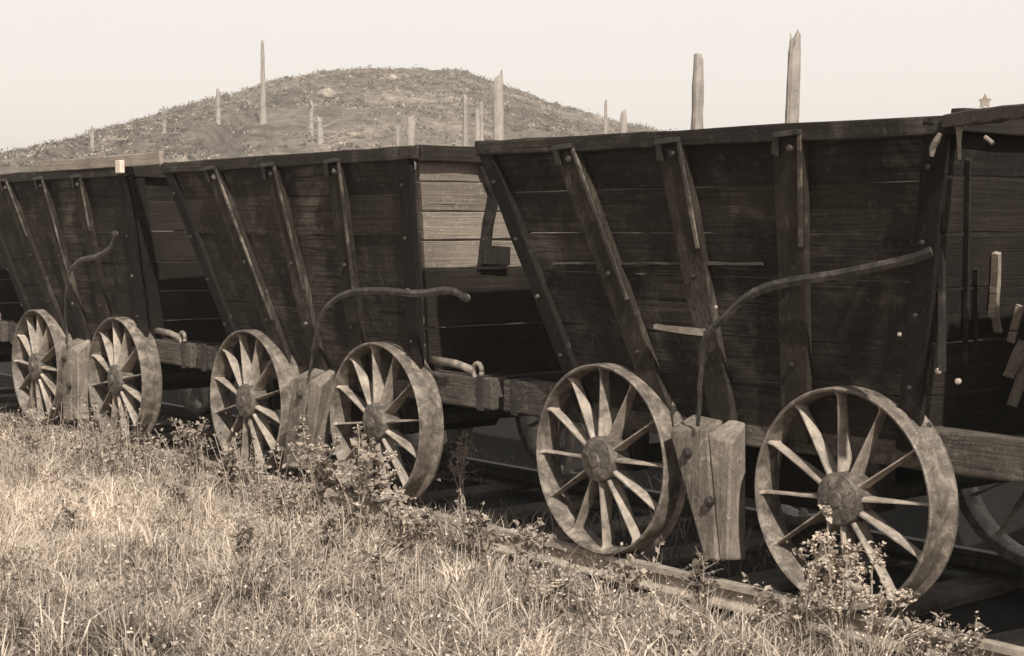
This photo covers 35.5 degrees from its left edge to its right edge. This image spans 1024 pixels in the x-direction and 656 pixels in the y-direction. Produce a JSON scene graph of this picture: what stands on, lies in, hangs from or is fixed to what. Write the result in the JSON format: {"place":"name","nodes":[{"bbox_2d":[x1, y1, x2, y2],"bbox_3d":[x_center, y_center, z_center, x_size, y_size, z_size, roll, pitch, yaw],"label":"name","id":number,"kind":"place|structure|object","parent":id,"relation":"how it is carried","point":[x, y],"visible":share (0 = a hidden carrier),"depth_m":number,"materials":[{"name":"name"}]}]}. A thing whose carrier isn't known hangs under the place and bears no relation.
{"place":"outdoors","nodes":[
{"label":"outdoors","id":0,"kind":"place"},
{"bbox_2d":[0,68,656,231],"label":"hill","id":1,"kind":"structure","parent":0,"point":[291,120],"depth_m":155.29,"materials":[{"name":"soil"}]},
{"bbox_2d":[88,126,93,147],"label":"dead tree","id":2,"kind":"object","parent":1,"relation":"on","point":[91,130],"visible":1,"depth_m":138.12,"materials":[{"name":"grey wood"}]},
{"bbox_2d":[162,106,166,132],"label":"dead tree","id":3,"kind":"object","parent":1,"relation":"on","point":[164,121],"visible":0.98,"depth_m":149.45,"materials":[{"name":"grey wood"}]},
{"bbox_2d":[204,88,226,124],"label":"dead tree","id":4,"kind":"object","parent":1,"relation":"on","point":[218,111],"visible":1,"depth_m":152.78,"materials":[{"name":"beige wood"}]},
{"bbox_2d":[260,40,266,123],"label":"dead tree","id":5,"kind":"object","parent":1,"relation":"on","point":[263,118],"visible":1,"depth_m":149.20,"materials":[{"name":"beige wood"}]},
{"bbox_2d":[296,99,323,138],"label":"dead tree","id":6,"kind":"object","parent":1,"relation":"on","point":[311,105],"visible":0.94,"depth_m":140.93,"materials":[{"name":"beige wood"}]},
{"bbox_2d":[303,115,339,143],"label":"dead tree","id":7,"kind":"object","parent":1,"relation":"on","point":[319,131],"visible":0.99,"depth_m":138.60,"materials":[{"name":"grey wood"}]},
{"bbox_2d":[317,87,335,98],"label":"boulder","id":8,"kind":"object","parent":1,"relation":"on","point":[327,93],"visible":0.79,"depth_m":174.78,"materials":[{"name":"beige stone"}]},
{"bbox_2d":[0,64,676,168],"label":"hillside brush","id":9,"kind":"object","parent":1,"relation":"on","point":[123,141],"visible":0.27,"depth_m":169.53,"materials":[{"name":"brown plant"}]},
{"bbox_2d":[348,132,360,137],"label":"boulder","id":10,"kind":"object","parent":1,"relation":"on","point":[353,134],"visible":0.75,"depth_m":140.89,"materials":[{"name":"grey stone"}]},
{"bbox_2d":[387,74,398,79],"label":"boulder","id":11,"kind":"object","parent":1,"relation":"on","point":[392,77],"visible":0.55,"depth_m":199.73,"materials":[{"name":"beige stone"}]},
{"bbox_2d":[0,231,875,577],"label":"trackside grass","id":12,"kind":"structure","parent":0,"point":[450,535],"depth_m":8.51,"materials":[{"name":"plant"}]},
{"bbox_2d":[0,409,993,655],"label":"meadow grass","id":13,"kind":"structure","parent":0,"point":[102,633],"depth_m":6.74,"materials":[{"name":"beige plant"}]},
{"bbox_2d":[0,325,1023,655],"bbox_3d":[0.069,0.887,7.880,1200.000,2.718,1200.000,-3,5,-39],"label":"ground","id":14,"kind":"structure","parent":0,"point":[500,441],"depth_m":8.84,"materials":[{"name":"black soil"}]},
{"bbox_2d":[0,386,15,393],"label":"sleeper","id":15,"kind":"object","parent":14,"relation":"on","point":[6,389],"visible":0.06,"depth_m":16.16,"materials":[{"name":"brown wood"}]},
{"bbox_2d":[3,405,26,438],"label":"weed plant","id":16,"kind":"object","parent":14,"relation":"on","point":[11,418],"visible":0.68,"depth_m":12.30,"materials":[{"name":"beige plant"}]},
{"bbox_2d":[0,400,53,409],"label":"sleeper","id":17,"kind":"object","parent":14,"relation":"on","point":[12,405],"visible":0.05,"depth_m":14.62,"materials":[{"name":"brown wood"}]},
{"bbox_2d":[0,393,54,400],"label":"sleeper","id":18,"kind":"object","parent":14,"relation":"on","point":[9,397],"visible":0.04,"depth_m":15.40,"materials":[{"name":"brown wood"}]},
{"bbox_2d":[21,432,41,453],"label":"weed plant","id":19,"kind":"object","parent":14,"relation":"on","point":[29,438],"visible":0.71,"depth_m":11.05,"materials":[{"name":"beige plant"}]},
{"bbox_2d":[4,407,111,416],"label":"sleeper","id":20,"kind":"object","parent":14,"relation":"on","point":[20,412],"visible":0.03,"depth_m":14.06,"materials":[{"name":"brown wood"}]},
{"bbox_2d":[40,477,89,536],"bbox_3d":[-2.286,0.963,8.283,0.263,0.384,0.197,2,4,26],"label":"weed plant","id":21,"kind":"object","parent":14,"relation":"on","point":[71,514],"visible":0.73,"depth_m":8.27,"materials":[{"name":"beige plant"}]},
{"bbox_2d":[74,408,99,449],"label":"weed plant","id":22,"kind":"object","parent":14,"relation":"on","point":[88,426],"visible":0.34,"depth_m":11.32,"materials":[{"name":"beige plant"}]},
{"bbox_2d":[80,432,113,456],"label":"weed plant","id":23,"kind":"object","parent":14,"relation":"on","point":[85,443],"visible":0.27,"depth_m":11.03,"materials":[{"name":"beige plant"}]},
{"bbox_2d":[0,419,205,438],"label":"sleeper","id":24,"kind":"object","parent":14,"relation":"on","point":[165,425],"visible":0.08,"depth_m":13.23,"materials":[{"name":"brown wood"}]},
{"bbox_2d":[57,412,166,425],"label":"sleeper","id":25,"kind":"object","parent":14,"relation":"on","point":[77,422],"visible":0.02,"depth_m":13.53,"materials":[{"name":"brown wood"}]},
{"bbox_2d":[127,432,163,471],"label":"weed plant","id":26,"kind":"object","parent":14,"relation":"on","point":[146,446],"visible":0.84,"depth_m":10.60,"materials":[{"name":"beige plant"}]},
{"bbox_2d":[53,429,241,444],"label":"sleeper","id":27,"kind":"object","parent":14,"relation":"on","point":[209,432],"visible":0.05,"depth_m":12.53,"materials":[{"name":"brown wood"}]},
{"bbox_2d":[162,470,194,517],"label":"weed plant","id":28,"kind":"object","parent":14,"relation":"on","point":[185,490],"visible":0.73,"depth_m":8.71,"materials":[{"name":"beige plant"}]},
{"bbox_2d":[166,416,209,480],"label":"weed plant","id":29,"kind":"object","parent":14,"relation":"on","point":[186,432],"visible":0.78,"depth_m":10.11,"materials":[{"name":"beige plant"}]},
{"bbox_2d":[161,437,276,454],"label":"sleeper","id":30,"kind":"object","parent":14,"relation":"on","point":[265,443],"visible":0.08,"depth_m":11.86,"materials":[{"name":"brown wood"}]},
{"bbox_2d":[208,439,242,500],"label":"weed plant","id":31,"kind":"object","parent":14,"relation":"on","point":[227,465],"visible":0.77,"depth_m":9.47,"materials":[{"name":"beige plant"}]},
{"bbox_2d":[136,448,334,465],"bbox_3d":[-1.953,0.967,11.415,2.179,0.142,0.237,-3,4,-37],"label":"sleeper","id":32,"kind":"object","parent":14,"relation":"on","point":[266,452],"visible":0.04,"depth_m":11.34,"materials":[{"name":"brown wood"}]},
{"bbox_2d":[227,513,263,563],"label":"weed plant","id":33,"kind":"object","parent":14,"relation":"on","point":[242,534],"visible":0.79,"depth_m":7.53,"materials":[{"name":"beige plant"}]},
{"bbox_2d":[139,459,390,482],"bbox_3d":[-1.523,1.005,10.818,2.170,0.139,0.242,-3,5,-40],"label":"sleeper","id":34,"kind":"object","parent":14,"relation":"on","point":[282,471],"visible":0.02,"depth_m":10.74,"materials":[{"name":"brown wood"}]},
{"bbox_2d":[259,478,303,525],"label":"weed plant","id":35,"kind":"object","parent":14,"relation":"on","point":[288,497],"visible":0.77,"depth_m":8.70,"materials":[{"name":"beige plant"}]},
{"bbox_2d":[277,415,347,519],"bbox_3d":[-1.053,0.808,8.599,0.457,0.663,0.245,3,5,40],"label":"weed plant","id":36,"kind":"object","parent":14,"relation":"on","point":[323,474],"visible":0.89,"depth_m":8.60,"materials":[{"name":"brown plant"}]},
{"bbox_2d":[315,505,352,560],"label":"weed plant","id":37,"kind":"object","parent":14,"relation":"on","point":[331,520],"visible":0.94,"depth_m":7.89,"materials":[{"name":"beige plant"}]},
{"bbox_2d":[215,470,470,498],"bbox_3d":[-0.944,1.038,10.277,2.180,0.143,0.239,-3,4,-38],"label":"sleeper","id":38,"kind":"object","parent":14,"relation":"on","point":[448,475],"visible":0.02,"depth_m":10.43,"materials":[{"name":"brown wood"}]},
{"bbox_2d":[315,423,400,536],"bbox_3d":[-0.832,0.830,8.429,0.307,0.665,0.680,-3,5,-39],"label":"weed plant","id":39,"kind":"object","parent":14,"relation":"on","point":[362,479],"visible":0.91,"depth_m":8.35,"materials":[{"name":"brown plant"}]},
{"bbox_2d":[353,534,401,588],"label":"weed plant","id":40,"kind":"object","parent":14,"relation":"on","point":[374,557],"visible":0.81,"depth_m":7.12,"materials":[{"name":"beige plant"}]},
{"bbox_2d":[395,126,399,145],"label":"tree stump","id":41,"kind":"object","parent":14,"relation":"on","point":[397,136],"visible":0.16,"depth_m":55.65,"materials":[{"name":"grey wood"}]},
{"bbox_2d":[269,482,539,514],"bbox_3d":[-0.516,1.074,9.709,2.177,0.140,0.241,-3,4,-38],"label":"sleeper","id":42,"kind":"object","parent":14,"relation":"on","point":[496,489],"visible":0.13,"depth_m":9.87,"materials":[{"name":"brown wood"}]},
{"bbox_2d":[379,482,434,562],"bbox_3d":[-0.538,0.985,7.922,0.240,0.414,0.410,-3,5,-39],"label":"weed plant","id":43,"kind":"object","parent":14,"relation":"on","point":[399,516],"visible":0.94,"depth_m":7.88,"materials":[{"name":"beige plant"}]},
{"bbox_2d":[407,115,414,163],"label":"tree stump","id":44,"kind":"object","parent":14,"relation":"on","point":[410,130],"visible":0.3,"depth_m":57.53,"materials":[{"name":"grey wood"}]},
{"bbox_2d":[393,506,440,546],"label":"weed plant","id":45,"kind":"object","parent":14,"relation":"on","point":[429,523],"visible":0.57,"depth_m":8.21,"materials":[{"name":"beige plant"}]},
{"bbox_2d":[0,390,839,655],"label":"trackside weeds","id":46,"kind":"object","parent":14,"relation":"on","point":[127,456],"visible":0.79,"depth_m":9.50,"materials":[{"name":"brown plant"}]},
{"bbox_2d":[437,430,479,517],"bbox_3d":[-0.280,0.840,8.838,0.166,0.563,0.256,-3,5,-39],"label":"weed plant","id":47,"kind":"object","parent":14,"relation":"on","point":[461,497],"visible":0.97,"depth_m":8.79,"materials":[{"name":"brown plant"}]},
{"bbox_2d":[462,95,467,145],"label":"dead tree","id":48,"kind":"object","parent":14,"relation":"on","point":[465,125],"visible":0.3,"depth_m":59.59,"materials":[{"name":"grey wood"}]},
{"bbox_2d":[475,107,479,140],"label":"dead tree","id":49,"kind":"object","parent":14,"relation":"on","point":[477,127],"visible":0.23,"depth_m":51.64,"materials":[{"name":"grey wood"}]},
{"bbox_2d":[454,501,504,565],"bbox_3d":[-0.143,1.023,7.803,0.149,0.339,0.348,-3,5,-39],"label":"weed plant","id":50,"kind":"object","parent":14,"relation":"on","point":[476,524],"visible":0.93,"depth_m":7.83,"materials":[{"name":"beige plant"}]},
{"bbox_2d":[344,497,616,536],"bbox_3d":[-0.018,1.107,9.163,2.178,0.142,0.237,-3,4,-38],"label":"sleeper","id":51,"kind":"object","parent":14,"relation":"on","point":[533,508],"visible":0.07,"depth_m":9.16,"materials":[{"name":"brown wood"}]},
{"bbox_2d":[480,100,483,140],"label":"dead tree","id":52,"kind":"object","parent":14,"relation":"on","point":[481,124],"visible":0.33,"depth_m":55.75,"materials":[{"name":"grey wood"}]},
{"bbox_2d":[492,70,503,139],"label":"dead tree","id":53,"kind":"object","parent":14,"relation":"on","point":[498,111],"visible":0.38,"depth_m":45.55,"materials":[{"name":"beige wood"}]},
{"bbox_2d":[0,413,1023,655],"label":"rail","id":54,"kind":"object","parent":14,"relation":"on","point":[734,588],"visible":0.26,"depth_m":7.11,"materials":[{"name":"metal"}]},
{"bbox_2d":[0,252,108,392],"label":"coal car","id":55,"kind":"object","parent":54,"relation":"on","point":[11,309],"visible":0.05,"depth_m":13.71,"materials":[{"name":"wood"}]},
{"bbox_2d":[0,165,280,442],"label":"coal car","id":56,"kind":"object","parent":54,"relation":"on","point":[108,279],"visible":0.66,"depth_m":11.39,"materials":[{"name":"wood"}]},
{"bbox_2d":[37,151,163,171],"bbox_3d":[-2.824,-1.123,10.869,0.035,0.091,1.956,-3,5,-39],"label":"loose plank","id":57,"kind":"object","parent":56,"relation":"on","point":[146,159],"visible":0.98,"depth_m":10.77,"materials":[{"name":"grey wood"}]},
{"bbox_2d":[115,160,124,172],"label":"wooden block","id":58,"kind":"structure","parent":57,"relation":"attached to","point":[119,166],"depth_m":10.48,"materials":[{"name":"brown wood"}]},
{"bbox_2d":[161,144,635,503],"bbox_3d":[-0.593,-0.057,9.723,1.979,1.965,3.221,-3,5,-39],"label":"coal car","id":59,"kind":"object","parent":54,"relation":"on","point":[347,296],"visible":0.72,"depth_m":8.92,"materials":[{"name":"wood"}]},
{"bbox_2d":[475,108,1023,612],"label":"coal car","id":60,"kind":"object","parent":54,"relation":"on","point":[775,322],"visible":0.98,"depth_m":6.51,"materials":[{"name":"wood"}]},
{"bbox_2d":[942,104,1023,126],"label":"loose plank","id":61,"kind":"object","parent":60,"relation":"on","point":[993,115],"visible":0.98,"depth_m":5.28,"materials":[{"name":"brown wood"}]},
{"bbox_2d":[979,94,990,107],"bbox_3d":[1.576,-0.739,5.333,0.041,0.090,0.018,1,4,16],"label":"hand nut","id":62,"kind":"object","parent":61,"relation":"on","point":[984,100],"visible":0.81,"depth_m":5.33,"materials":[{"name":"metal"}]},
{"bbox_2d":[0,373,1023,583],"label":"rail","id":63,"kind":"object","parent":14,"relation":"on","point":[982,562],"visible":0.26,"depth_m":9.13,"materials":[{"name":"metal"}]},
{"bbox_2d":[501,517,554,568],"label":"weed plant","id":64,"kind":"object","parent":14,"relation":"on","point":[518,533],"visible":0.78,"depth_m":7.57,"materials":[{"name":"beige plant"}]},
{"bbox_2d":[512,564,578,609],"bbox_3d":[0.143,1.129,6.782,0.187,0.257,0.277,-3,5,-39],"label":"weed plant","id":65,"kind":"object","parent":14,"relation":"on","point":[553,585],"visible":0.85,"depth_m":6.76,"materials":[{"name":"beige plant"}]},
{"bbox_2d":[410,515,694,568],"bbox_3d":[0.388,1.146,8.555,2.170,0.139,0.241,-3,5,-39],"label":"sleeper","id":66,"kind":"object","parent":14,"relation":"on","point":[595,530],"visible":0.16,"depth_m":8.48,"materials":[{"name":"brown wood"}]},
{"bbox_2d":[604,99,606,133],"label":"dead tree","id":67,"kind":"object","parent":14,"relation":"on","point":[605,117],"visible":0.32,"depth_m":61.56,"materials":[{"name":"beige wood"}]},
{"bbox_2d":[620,109,626,132],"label":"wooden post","id":68,"kind":"object","parent":14,"relation":"on","point":[623,122],"visible":0.17,"depth_m":49.60,"materials":[{"name":"grey wood"}]},
{"bbox_2d":[603,550,651,595],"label":"weed plant","id":69,"kind":"object","parent":14,"relation":"on","point":[635,581],"visible":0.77,"depth_m":7.04,"materials":[{"name":"beige plant"}]},
{"bbox_2d":[504,534,815,585],"bbox_3d":[0.889,1.177,8.029,2.180,0.143,0.239,-3,4,-38],"label":"sleeper","id":70,"kind":"object","parent":14,"relation":"on","point":[663,557],"visible":0.09,"depth_m":7.91,"materials":[{"name":"brown wood"}]},
{"bbox_2d":[690,53,703,129],"bbox_3d":[3.454,-3.248,29.858,0.315,3.767,0.314,1,4,22],"label":"dead tree","id":71,"kind":"object","parent":14,"relation":"on","point":[697,98],"visible":0.35,"depth_m":29.72,"materials":[{"name":"beige wood"}]},
{"bbox_2d":[681,545,722,611],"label":"weed plant","id":72,"kind":"object","parent":14,"relation":"on","point":[699,581],"visible":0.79,"depth_m":6.68,"materials":[{"name":"beige plant"}]},
{"bbox_2d":[606,552,912,620],"bbox_3d":[1.272,1.211,7.499,2.177,0.140,0.241,-3,5,-38],"label":"sleeper","id":73,"kind":"object","parent":14,"relation":"on","point":[776,580],"visible":0.16,"depth_m":7.36,"materials":[{"name":"brown wood"}]},
{"bbox_2d":[741,572,791,628],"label":"weed plant","id":74,"kind":"object","parent":14,"relation":"on","point":[769,599],"visible":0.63,"depth_m":6.41,"materials":[{"name":"beige plant"}]},
{"bbox_2d":[785,30,800,122],"bbox_3d":[4.838,-3.239,27.887,0.360,3.911,0.382,-3,5,-39],"label":"dead tree","id":75,"kind":"object","parent":14,"relation":"on","point":[792,107],"visible":0.41,"depth_m":27.68,"materials":[{"name":"beige wood"}]},
{"bbox_2d":[772,577,826,634],"bbox_3d":[1.141,1.132,6.298,0.225,0.308,0.217,0,4,4],"label":"weed plant","id":76,"kind":"object","parent":14,"relation":"on","point":[798,599],"visible":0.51,"depth_m":6.26,"materials":[{"name":"beige plant"}]},
{"bbox_2d":[792,502,871,655],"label":"weed plant","id":77,"kind":"object","parent":14,"relation":"on","point":[830,607],"visible":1,"depth_m":5.89,"materials":[{"name":"beige plant"}]},
{"bbox_2d":[722,574,1023,645],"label":"sleeper","id":78,"kind":"object","parent":14,"relation":"on","point":[947,594],"visible":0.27,"depth_m":7.11,"materials":[{"name":"brown wood"}]},
{"bbox_2d":[851,541,917,655],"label":"weed plant","id":79,"kind":"object","parent":14,"relation":"on","point":[877,604],"visible":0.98,"depth_m":5.84,"materials":[{"name":"beige plant"}]},
{"bbox_2d":[880,609,950,655],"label":"weed plant","id":80,"kind":"object","parent":14,"relation":"on","point":[920,639],"visible":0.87,"depth_m":5.83,"materials":[{"name":"beige plant"}]},
{"bbox_2d":[935,611,990,655],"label":"weed plant","id":81,"kind":"object","parent":14,"relation":"on","point":[956,650],"visible":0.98,"depth_m":5.67,"materials":[{"name":"beige plant"}]},
{"bbox_2d":[981,628,1023,646],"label":"sleeper","id":82,"kind":"object","parent":14,"relation":"on","point":[1015,637],"visible":0.2,"depth_m":6.30,"materials":[{"name":"brown wood"}]},
{"bbox_2d":[0,0,1023,152],"label":"sky","id":83,"kind":"structure","parent":0,"point":[68,67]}
]}

